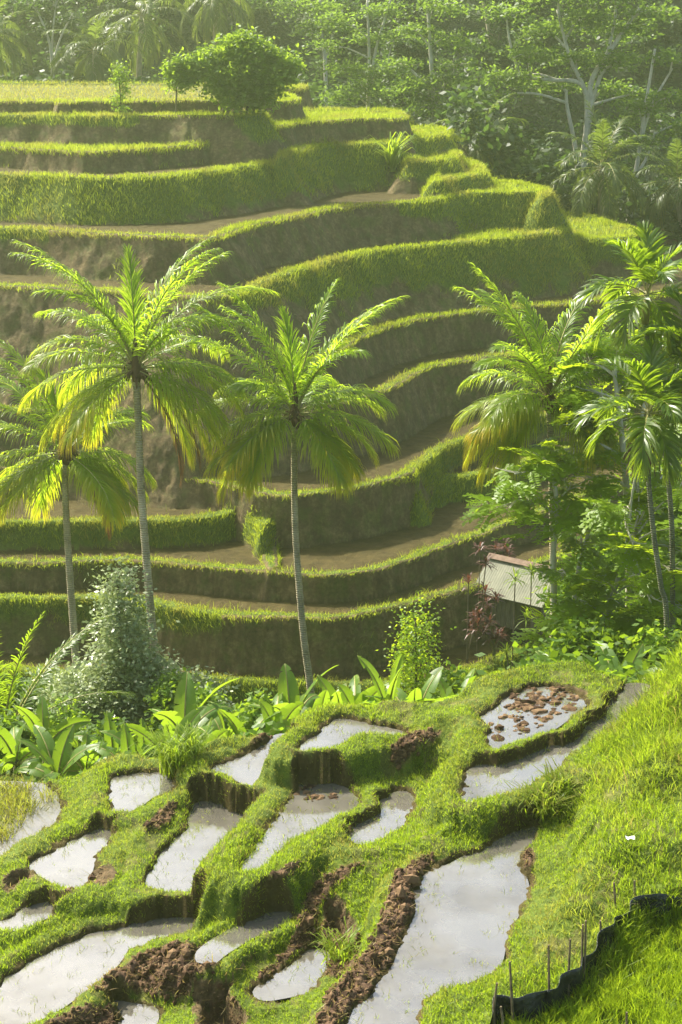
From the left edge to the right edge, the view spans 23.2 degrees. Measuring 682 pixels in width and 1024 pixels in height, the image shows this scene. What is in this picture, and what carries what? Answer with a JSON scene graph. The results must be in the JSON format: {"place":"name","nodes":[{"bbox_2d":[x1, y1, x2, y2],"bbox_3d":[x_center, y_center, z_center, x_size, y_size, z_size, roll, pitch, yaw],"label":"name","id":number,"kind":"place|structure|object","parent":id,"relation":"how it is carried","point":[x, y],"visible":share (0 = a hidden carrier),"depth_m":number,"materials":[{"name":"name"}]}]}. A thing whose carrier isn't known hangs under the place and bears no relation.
{"place":"outdoors","nodes":[
{"label":"outdoors","id":0,"kind":"place"},
{"bbox_2d":[0,902,53,929],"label":"paddy water","id":1,"kind":"structure","parent":0,"point":[32,912],"depth_m":26.76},
{"bbox_2d":[0,781,60,855],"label":"paddy water","id":2,"kind":"structure","parent":0,"point":[36,821],"depth_m":30.35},
{"bbox_2d":[0,769,64,842],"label":"seedlings","id":3,"kind":"object","parent":2,"relation":"on","point":[8,798],"visible":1,"depth_m":30.77,"materials":[{"name":"green plant"}]},
{"bbox_2d":[29,827,110,887],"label":"paddy water","id":4,"kind":"structure","parent":0,"point":[78,858],"depth_m":28.20,"materials":[{"name":"liquid"}]},
{"bbox_2d":[0,918,193,1023],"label":"paddy water","id":5,"kind":"structure","parent":0,"point":[47,983],"depth_m":25.50,"materials":[{"name":"liquid"}]},
{"bbox_2d":[114,1000,158,1023],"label":"paddy water","id":6,"kind":"structure","parent":0,"point":[127,1010],"depth_m":24.74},
{"bbox_2d":[109,772,173,811],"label":"paddy water","id":7,"kind":"structure","parent":0,"point":[146,792],"depth_m":30.48,"materials":[{"name":"liquid"}]},
{"bbox_2d":[145,801,243,891],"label":"paddy water","id":8,"kind":"structure","parent":0,"point":[219,818],"depth_m":28.70,"materials":[{"name":"liquid"}]},
{"bbox_2d":[195,911,292,962],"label":"paddy water","id":9,"kind":"structure","parent":0,"point":[233,937],"depth_m":25.75,"materials":[{"name":"liquid"}]},
{"bbox_2d":[211,733,285,784],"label":"paddy water","id":10,"kind":"structure","parent":0,"point":[239,771],"depth_m":30.81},
{"bbox_2d":[253,949,329,1000],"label":"paddy water","id":11,"kind":"structure","parent":0,"point":[281,986],"depth_m":25.07,"materials":[{"name":"liquid"}]},
{"bbox_2d":[241,784,358,870],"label":"paddy water","id":12,"kind":"structure","parent":0,"point":[346,797],"depth_m":28.55,"materials":[{"name":"liquid"}]},
{"bbox_2d":[293,684,579,801],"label":"mud lumps","id":13,"kind":"object","parent":12,"relation":"on","point":[532,705],"visible":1,"depth_m":31.09,"materials":[{"name":"soil"}]},
{"bbox_2d":[0,0,681,1023],"bbox_3d":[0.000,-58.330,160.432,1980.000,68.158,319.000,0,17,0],"label":"ground","id":14,"kind":"structure","parent":0,"point":[362,526],"depth_m":66.51,"materials":[{"name":"plant"}]},
{"bbox_2d":[0,0,39,81],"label":"coconut palm","id":15,"kind":"object","parent":14,"relation":"on","point":[8,51],"visible":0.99,"depth_m":122.81,"materials":[{"name":"green plant"}]},
{"bbox_2d":[0,668,48,774],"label":"bush","id":16,"kind":"object","parent":14,"relation":"on","point":[17,688],"visible":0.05,"depth_m":43.21,"materials":[{"name":"green plant"}]},
{"bbox_2d":[0,708,50,780],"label":"bush","id":17,"kind":"object","parent":14,"relation":"on","point":[8,724],"visible":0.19,"depth_m":38.15,"materials":[{"name":"green plant"}]},
{"bbox_2d":[0,722,51,780],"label":"banana plant","id":18,"kind":"object","parent":14,"relation":"on","point":[10,743],"visible":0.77,"depth_m":36.01,"materials":[{"name":"green plant"}]},
{"bbox_2d":[0,0,89,76],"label":"forest tree","id":19,"kind":"object","parent":14,"relation":"on","point":[48,17],"visible":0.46,"depth_m":138.32,"materials":[{"name":"green plant"}]},
{"bbox_2d":[0,694,90,782],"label":"banana plant","id":20,"kind":"object","parent":14,"relation":"on","point":[39,718],"visible":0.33,"depth_m":37.03,"materials":[{"name":"green plant"}]},
{"bbox_2d":[4,0,92,82],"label":"forest tree","id":21,"kind":"object","parent":14,"relation":"on","point":[38,28],"visible":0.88,"depth_m":124.64,"materials":[{"name":"green plant"}]},
{"bbox_2d":[13,724,99,782],"bbox_3d":[-6.009,6.134,35.228,2.114,2.974,2.173,-1,17,-3],"label":"banana plant","id":22,"kind":"object","parent":14,"relation":"on","point":[61,748],"visible":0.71,"depth_m":35.22,"materials":[{"name":"green plant"}]},
{"bbox_2d":[18,685,99,778],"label":"bush","id":23,"kind":"object","parent":14,"relation":"on","point":[54,721],"visible":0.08,"depth_m":41.87,"materials":[{"name":"green plant"}]},
{"bbox_2d":[0,611,136,722],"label":"young palm","id":24,"kind":"object","parent":14,"relation":"on","point":[55,657],"visible":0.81,"depth_m":39.49,"materials":[{"name":"green plant"}]},
{"bbox_2d":[0,339,159,669],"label":"coconut palm","id":25,"kind":"object","parent":14,"relation":"on","point":[103,481],"visible":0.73,"depth_m":49.37,"materials":[{"name":"green plant"}]},
{"bbox_2d":[65,733,107,776],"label":"banana plant","id":26,"kind":"object","parent":14,"relation":"on","point":[80,764],"visible":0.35,"depth_m":36.26,"materials":[{"name":"green plant"}]},
{"bbox_2d":[42,8,145,82],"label":"coconut palm","id":27,"kind":"object","parent":14,"relation":"on","point":[96,66],"visible":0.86,"depth_m":121.88,"materials":[{"name":"green plant"}]},
{"bbox_2d":[74,711,135,755],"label":"banana plant","id":28,"kind":"object","parent":14,"relation":"on","point":[109,724],"visible":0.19,"depth_m":36.65,"materials":[{"name":"green plant"}]},
{"bbox_2d":[75,710,138,770],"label":"bush","id":29,"kind":"object","parent":14,"relation":"on","point":[97,727],"visible":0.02,"depth_m":38.15,"materials":[{"name":"green plant"}]},
{"bbox_2d":[104,58,134,114],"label":"terrace tree","id":30,"kind":"object","parent":14,"relation":"on","point":[120,76],"visible":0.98,"depth_m":88.73,"materials":[{"name":"green plant"}]},
{"bbox_2d":[92,722,164,757],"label":"banana plant","id":31,"kind":"object","parent":14,"relation":"on","point":[127,741],"visible":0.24,"depth_m":34.87,"materials":[{"name":"green plant"}]},
{"bbox_2d":[24,553,242,743],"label":"shrub","id":32,"kind":"object","parent":14,"relation":"on","point":[124,646],"visible":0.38,"depth_m":45.73,"materials":[{"name":"green plant"}]},
{"bbox_2d":[100,718,174,758],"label":"banana plant","id":33,"kind":"object","parent":14,"relation":"on","point":[114,735],"visible":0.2,"depth_m":36.23,"materials":[{"name":"green plant"}]},
{"bbox_2d":[6,236,278,666],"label":"coconut palm","id":34,"kind":"object","parent":14,"relation":"on","point":[138,349],"visible":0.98,"depth_m":45.63,"materials":[{"name":"green plant"}]},
{"bbox_2d":[82,0,202,82],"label":"coconut palm","id":35,"kind":"object","parent":14,"relation":"on","point":[142,18],"visible":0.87,"depth_m":127.30,"materials":[{"name":"green plant"}]},
{"bbox_2d":[115,0,193,58],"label":"forest tree","id":36,"kind":"object","parent":14,"relation":"on","point":[124,5],"visible":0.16,"depth_m":144.37,"materials":[{"name":"green plant"}]},
{"bbox_2d":[121,706,205,754],"bbox_3d":[-3.710,5.878,35.705,1.875,3.387,2.285,-13,22,-37],"label":"banana plant","id":37,"kind":"object","parent":14,"relation":"on","point":[192,716],"visible":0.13,"depth_m":35.58,"materials":[{"name":"green plant"}]},
{"bbox_2d":[132,0,198,61],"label":"forest tree","id":38,"kind":"object","parent":14,"relation":"on","point":[174,40],"visible":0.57,"depth_m":139.36,"materials":[{"name":"green plant"}]},
{"bbox_2d":[128,723,211,778],"bbox_3d":[-3.170,4.508,30.803,1.653,0.832,1.556,0,17,0],"label":"grass clump","id":39,"kind":"object","parent":14,"relation":"on","point":[169,757],"visible":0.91,"depth_m":30.79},
{"bbox_2d":[142,666,207,756],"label":"bush","id":40,"kind":"object","parent":14,"relation":"on","point":[168,694],"visible":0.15,"depth_m":44.31,"materials":[{"name":"green plant"}]},
{"bbox_2d":[152,46,203,113],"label":"terrace tree","id":41,"kind":"object","parent":14,"relation":"on","point":[180,80],"visible":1,"depth_m":88.52,"materials":[{"name":"green plant"}]},
{"bbox_2d":[145,719,224,761],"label":"grass clump","id":42,"kind":"object","parent":14,"relation":"on","point":[194,741],"visible":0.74,"depth_m":31.00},
{"bbox_2d":[141,671,240,758],"bbox_3d":[-3.380,5.397,37.065,2.121,3.594,2.505,5,18,16],"label":"banana plant","id":43,"kind":"object","parent":14,"relation":"on","point":[185,697],"visible":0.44,"depth_m":36.67,"materials":[{"name":"green plant"}]},
{"bbox_2d":[192,675,240,730],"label":"bush","id":44,"kind":"object","parent":14,"relation":"on","point":[202,693],"visible":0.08,"depth_m":42.30,"materials":[{"name":"green plant"}]},
{"bbox_2d":[170,0,270,47],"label":"coconut palm","id":45,"kind":"object","parent":14,"relation":"on","point":[211,17],"visible":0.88,"depth_m":131.30,"materials":[{"name":"green plant"}]},
{"bbox_2d":[209,701,280,735],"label":"banana plant","id":46,"kind":"object","parent":14,"relation":"on","point":[235,724],"visible":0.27,"depth_m":36.09,"materials":[{"name":"green plant"}]},
{"bbox_2d":[181,23,312,115],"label":"terrace tree","id":47,"kind":"object","parent":14,"relation":"on","point":[251,71],"visible":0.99,"depth_m":88.13,"materials":[{"name":"green plant"}]},
{"bbox_2d":[225,688,273,731],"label":"bush","id":48,"kind":"object","parent":14,"relation":"on","point":[252,714],"visible":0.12,"depth_m":40.52,"materials":[{"name":"green plant"}]},
{"bbox_2d":[234,0,294,47],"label":"forest tree","id":49,"kind":"object","parent":14,"relation":"on","point":[264,20],"visible":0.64,"depth_m":141.99,"materials":[{"name":"green plant"}]},
{"bbox_2d":[3,727,531,1023],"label":"soil clods","id":50,"kind":"object","parent":14,"relation":"on","point":[413,880],"visible":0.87,"depth_m":25.14,"materials":[{"name":"soil"}]},
{"bbox_2d":[235,693,303,736],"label":"banana plant","id":51,"kind":"object","parent":14,"relation":"on","point":[287,712],"visible":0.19,"depth_m":35.93,"materials":[{"name":"green plant"}]},
{"bbox_2d":[166,278,410,701],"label":"coconut palm","id":52,"kind":"object","parent":14,"relation":"on","point":[343,462],"visible":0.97,"depth_m":46.31,"materials":[{"name":"green plant"}]},
{"bbox_2d":[245,664,338,732],"bbox_3d":[-1.113,5.254,37.536,2.121,3.594,2.505,1,17,2],"label":"banana plant","id":53,"kind":"object","parent":14,"relation":"on","point":[288,689],"visible":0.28,"depth_m":37.19,"materials":[{"name":"green plant"}]},
{"bbox_2d":[263,0,365,104],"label":"forest tree","id":54,"kind":"object","parent":14,"relation":"on","point":[314,7],"visible":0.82,"depth_m":130.06,"materials":[{"name":"green plant"}]},
{"bbox_2d":[0,683,648,1023],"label":"weeds","id":55,"kind":"object","parent":14,"relation":"on","point":[302,830],"visible":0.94,"depth_m":27.67,"materials":[{"name":"green plant"}]},
{"bbox_2d":[307,916,362,966],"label":"grass clump","id":56,"kind":"object","parent":14,"relation":"on","point":[342,953],"visible":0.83,"depth_m":25.39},
{"bbox_2d":[0,79,681,711],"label":"terrace grass","id":57,"kind":"structure","parent":14,"relation":"on","point":[338,113],"depth_m":83.20,"materials":[{"name":"plant"}]},
{"bbox_2d":[0,0,681,249],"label":"undergrowth","id":58,"kind":"object","parent":14,"relation":"on","point":[521,160],"visible":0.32,"depth_m":122.59,"materials":[{"name":"green plant"}]},
{"bbox_2d":[0,632,681,782],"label":"ground cover leaves","id":59,"kind":"object","parent":14,"relation":"on","point":[575,656],"visible":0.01,"depth_m":33.58,"materials":[{"name":"green plant"}]},
{"bbox_2d":[0,656,681,1023],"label":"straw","id":60,"kind":"object","parent":14,"relation":"on","point":[304,932],"visible":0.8,"depth_m":25.13,"materials":[{"name":"beige plant"}]},
{"bbox_2d":[305,0,386,101],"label":"forest tree","id":61,"kind":"object","parent":14,"relation":"on","point":[353,46],"visible":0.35,"depth_m":133.16,"materials":[{"name":"green plant"}]},
{"bbox_2d":[317,675,374,705],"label":"banana plant","id":62,"kind":"object","parent":14,"relation":"on","point":[324,683],"visible":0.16,"depth_m":36.43,"materials":[{"name":"green plant"}]},
{"bbox_2d":[338,675,385,705],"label":"banana plant","id":63,"kind":"object","parent":14,"relation":"on","point":[347,694],"visible":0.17,"depth_m":35.40,"materials":[{"name":"green plant"}]},
{"bbox_2d":[296,0,432,109],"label":"forest tree","id":64,"kind":"object","parent":14,"relation":"on","point":[334,21],"visible":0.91,"depth_m":116.86,"materials":[{"name":"green plant"}]},
{"bbox_2d":[362,131,419,171],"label":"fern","id":65,"kind":"object","parent":14,"relation":"on","point":[391,151],"visible":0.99,"depth_m":93.08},
{"bbox_2d":[354,654,437,705],"bbox_3d":[0.794,4.672,35.020,2.559,3.793,2.100,-16,23,-42],"label":"banana plant","id":66,"kind":"object","parent":14,"relation":"on","point":[394,682],"visible":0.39,"depth_m":34.64,"materials":[{"name":"green plant"}]},
{"bbox_2d":[364,0,441,46],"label":"forest tree","id":67,"kind":"object","parent":14,"relation":"on","point":[391,23],"visible":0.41,"depth_m":139.34,"materials":[{"name":"green plant"}]},
{"bbox_2d":[371,25,440,106],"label":"forest tree","id":68,"kind":"object","parent":14,"relation":"on","point":[418,50],"visible":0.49,"depth_m":122.22,"materials":[{"name":"green plant"}]},
{"bbox_2d":[365,666,459,703],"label":"banana plant","id":69,"kind":"object","parent":14,"relation":"on","point":[431,684],"visible":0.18,"depth_m":35.27,"materials":[{"name":"green plant"}]},
{"bbox_2d":[375,592,463,702],"bbox_3d":[1.798,4.492,39.575,2.088,5.440,1.794,-4,18,-12],"label":"bush","id":70,"kind":"object","parent":14,"relation":"on","point":[415,628],"visible":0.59,"depth_m":39.13,"materials":[{"name":"green plant"}]},
{"bbox_2d":[366,0,489,125],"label":"forest tree","id":71,"kind":"object","parent":14,"relation":"on","point":[419,83],"visible":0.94,"depth_m":113.10,"materials":[{"name":"green plant"}]},
{"bbox_2d":[407,656,478,703],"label":"bush","id":72,"kind":"object","parent":14,"relation":"on","point":[450,674],"visible":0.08,"depth_m":41.24,"materials":[{"name":"green plant"}]},
{"bbox_2d":[462,572,487,662],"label":"ti plant","id":73,"kind":"object","parent":14,"relation":"on","point":[478,621],"visible":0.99,"depth_m":60.81,"materials":[{"name":"red plant"}]},
{"bbox_2d":[462,541,497,659],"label":"ti plant","id":74,"kind":"object","parent":14,"relation":"on","point":[480,612],"visible":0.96,"depth_m":60.87,"materials":[{"name":"red plant"}]},
{"bbox_2d":[428,89,535,179],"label":"coconut palm","id":75,"kind":"object","parent":14,"relation":"on","point":[476,155],"visible":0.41,"depth_m":105.01,"materials":[{"name":"green plant"}]},
{"bbox_2d":[476,589,510,659],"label":"ti plant","id":76,"kind":"object","parent":14,"relation":"on","point":[498,636],"visible":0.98,"depth_m":60.92,"materials":[{"name":"red plant"}]},
{"bbox_2d":[461,0,538,119],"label":"forest tree","id":77,"kind":"object","parent":14,"relation":"on","point":[491,57],"visible":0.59,"depth_m":132.73,"materials":[{"name":"green plant"}]},
{"bbox_2d":[494,566,526,668],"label":"dragon plant","id":78,"kind":"object","parent":14,"relation":"on","point":[505,649],"visible":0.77,"depth_m":59.64,"materials":[{"name":"green plant"}]},
{"bbox_2d":[476,553,549,634],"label":"field hut","id":79,"kind":"object","parent":14,"relation":"on","point":[494,577],"visible":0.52,"depth_m":63.14,"materials":[{"name":"beige wood"}]},
{"bbox_2d":[493,769,580,823],"bbox_3d":[3.339,4.793,27.761,1.484,0.599,1.454,-10,20,-29],"label":"grass clump","id":80,"kind":"object","parent":14,"relation":"on","point":[547,799],"visible":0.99,"depth_m":27.67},
{"bbox_2d":[512,0,582,92],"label":"forest tree","id":81,"kind":"object","parent":14,"relation":"on","point":[551,40],"visible":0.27,"depth_m":137.62,"materials":[{"name":"green plant"}]},
{"bbox_2d":[460,440,636,656],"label":"feathery tree","id":82,"kind":"object","parent":14,"relation":"on","point":[568,523],"visible":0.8,"depth_m":43.47,"materials":[{"name":"green plant"}]},
{"bbox_2d":[450,261,659,636],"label":"coconut palm","id":83,"kind":"object","parent":14,"relation":"on","point":[509,417],"visible":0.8,"depth_m":44.67,"materials":[{"name":"green plant"}]},
{"bbox_2d":[530,757,596,801],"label":"grass clump","id":84,"kind":"object","parent":14,"relation":"on","point":[562,784],"visible":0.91,"depth_m":27.98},
{"bbox_2d":[462,0,681,177],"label":"forest tree","id":85,"kind":"object","parent":14,"relation":"on","point":[604,63],"visible":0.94,"depth_m":109.71,"materials":[{"name":"green plant"}]},
{"bbox_2d":[476,886,681,1023],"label":"grass","id":86,"kind":"structure","parent":14,"relation":"on","point":[631,941],"depth_m":22.72,"materials":[{"name":"plant"}]},
{"bbox_2d":[524,536,634,608],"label":"bush","id":87,"kind":"object","parent":14,"relation":"on","point":[560,590],"visible":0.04,"depth_m":48.77,"materials":[{"name":"green plant"}]},
{"bbox_2d":[528,612,633,665],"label":"bush","id":88,"kind":"object","parent":14,"relation":"on","point":[575,637],"visible":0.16,"depth_m":41.03,"materials":[{"name":"green plant"}]},
{"bbox_2d":[490,880,681,1023],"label":"plastic fence","id":89,"kind":"object","parent":14,"relation":"on","point":[569,979],"visible":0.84,"depth_m":22.40,"materials":[{"name":"black plastic"}]},
{"bbox_2d":[516,329,681,639],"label":"feathery tree","id":90,"kind":"object","parent":14,"relation":"on","point":[580,399],"visible":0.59,"depth_m":44.02,"materials":[{"name":"green plant"}]},
{"bbox_2d":[544,99,672,221],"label":"coconut palm","id":91,"kind":"object","parent":14,"relation":"on","point":[604,199],"visible":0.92,"depth_m":101.60,"materials":[{"name":"green plant"}]},
{"bbox_2d":[583,0,647,43],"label":"forest tree","id":92,"kind":"object","parent":14,"relation":"on","point":[594,6],"visible":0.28,"depth_m":144.96,"materials":[{"name":"green plant"}]},
{"bbox_2d":[552,424,681,638],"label":"feathery tree","id":93,"kind":"object","parent":14,"relation":"on","point":[646,595],"visible":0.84,"depth_m":42.49,"materials":[{"name":"green plant"}]},
{"bbox_2d":[580,640,665,682],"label":"banana plant","id":94,"kind":"object","parent":14,"relation":"on","point":[632,655],"visible":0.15,"depth_m":36.87,"materials":[{"name":"green plant"}]},
{"bbox_2d":[569,338,681,641],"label":"areca palm","id":95,"kind":"object","parent":14,"relation":"on","point":[652,386],"visible":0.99,"depth_m":37.74,"materials":[{"name":"green plant"}]},
{"bbox_2d":[573,220,681,650],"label":"areca palm","id":96,"kind":"object","parent":14,"relation":"on","point":[648,267],"visible":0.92,"depth_m":38.89,"materials":[{"name":"green plant"}]},
{"bbox_2d":[580,573,680,666],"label":"bush","id":97,"kind":"object","parent":14,"relation":"on","point":[631,645],"visible":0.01,"depth_m":45.55,"materials":[{"name":"green plant"}]},
{"bbox_2d":[595,43,681,223],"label":"forest tree","id":98,"kind":"object","parent":14,"relation":"on","point":[640,107],"visible":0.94,"depth_m":108.81,"materials":[{"name":"green plant"}]},
{"bbox_2d":[603,457,681,573],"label":"bush","id":99,"kind":"object","parent":14,"relation":"on","point":[658,513],"visible":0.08,"depth_m":49.58,"materials":[{"name":"green plant"}]},
{"bbox_2d":[614,0,681,90],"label":"forest tree","id":100,"kind":"object","parent":14,"relation":"on","point":[668,31],"visible":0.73,"depth_m":138.29,"materials":[{"name":"green plant"}]},
{"bbox_2d":[623,138,681,243],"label":"coconut palm","id":101,"kind":"object","parent":14,"relation":"on","point":[674,187],"visible":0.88,"depth_m":103.81,"materials":[{"name":"green plant"}]},
{"bbox_2d":[623,285,681,430],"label":"areca palm","id":102,"kind":"object","parent":14,"relation":"on","point":[651,330],"visible":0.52,"depth_m":38.38,"materials":[{"name":"green plant"}]},
{"bbox_2d":[625,618,681,669],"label":"bush","id":103,"kind":"object","parent":14,"relation":"on","point":[655,641],"visible":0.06,"depth_m":39.05,"materials":[{"name":"green plant"}]},
{"bbox_2d":[0,619,681,1023],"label":"grass","id":104,"kind":"structure","parent":0,"point":[636,743],"depth_m":27.13,"materials":[{"name":"plant"}]},
{"bbox_2d":[300,718,404,750],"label":"paddy water","id":105,"kind":"structure","parent":0,"point":[326,737],"depth_m":30.67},
{"bbox_2d":[348,791,414,844],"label":"paddy water","id":106,"kind":"structure","parent":0,"point":[389,818],"depth_m":28.54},
{"bbox_2d":[348,827,537,1023],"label":"paddy water","id":107,"kind":"structure","parent":0,"point":[475,902],"depth_m":24.64,"materials":[{"name":"liquid"}]},
{"bbox_2d":[480,687,586,749],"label":"paddy water","id":108,"kind":"structure","parent":0,"point":[509,734],"depth_m":30.72,"materials":[{"name":"liquid"}]},
{"bbox_2d":[461,683,650,801],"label":"paddy water","id":109,"kind":"structure","parent":0,"point":[524,771],"depth_m":29.06,"materials":[{"name":"liquid"}]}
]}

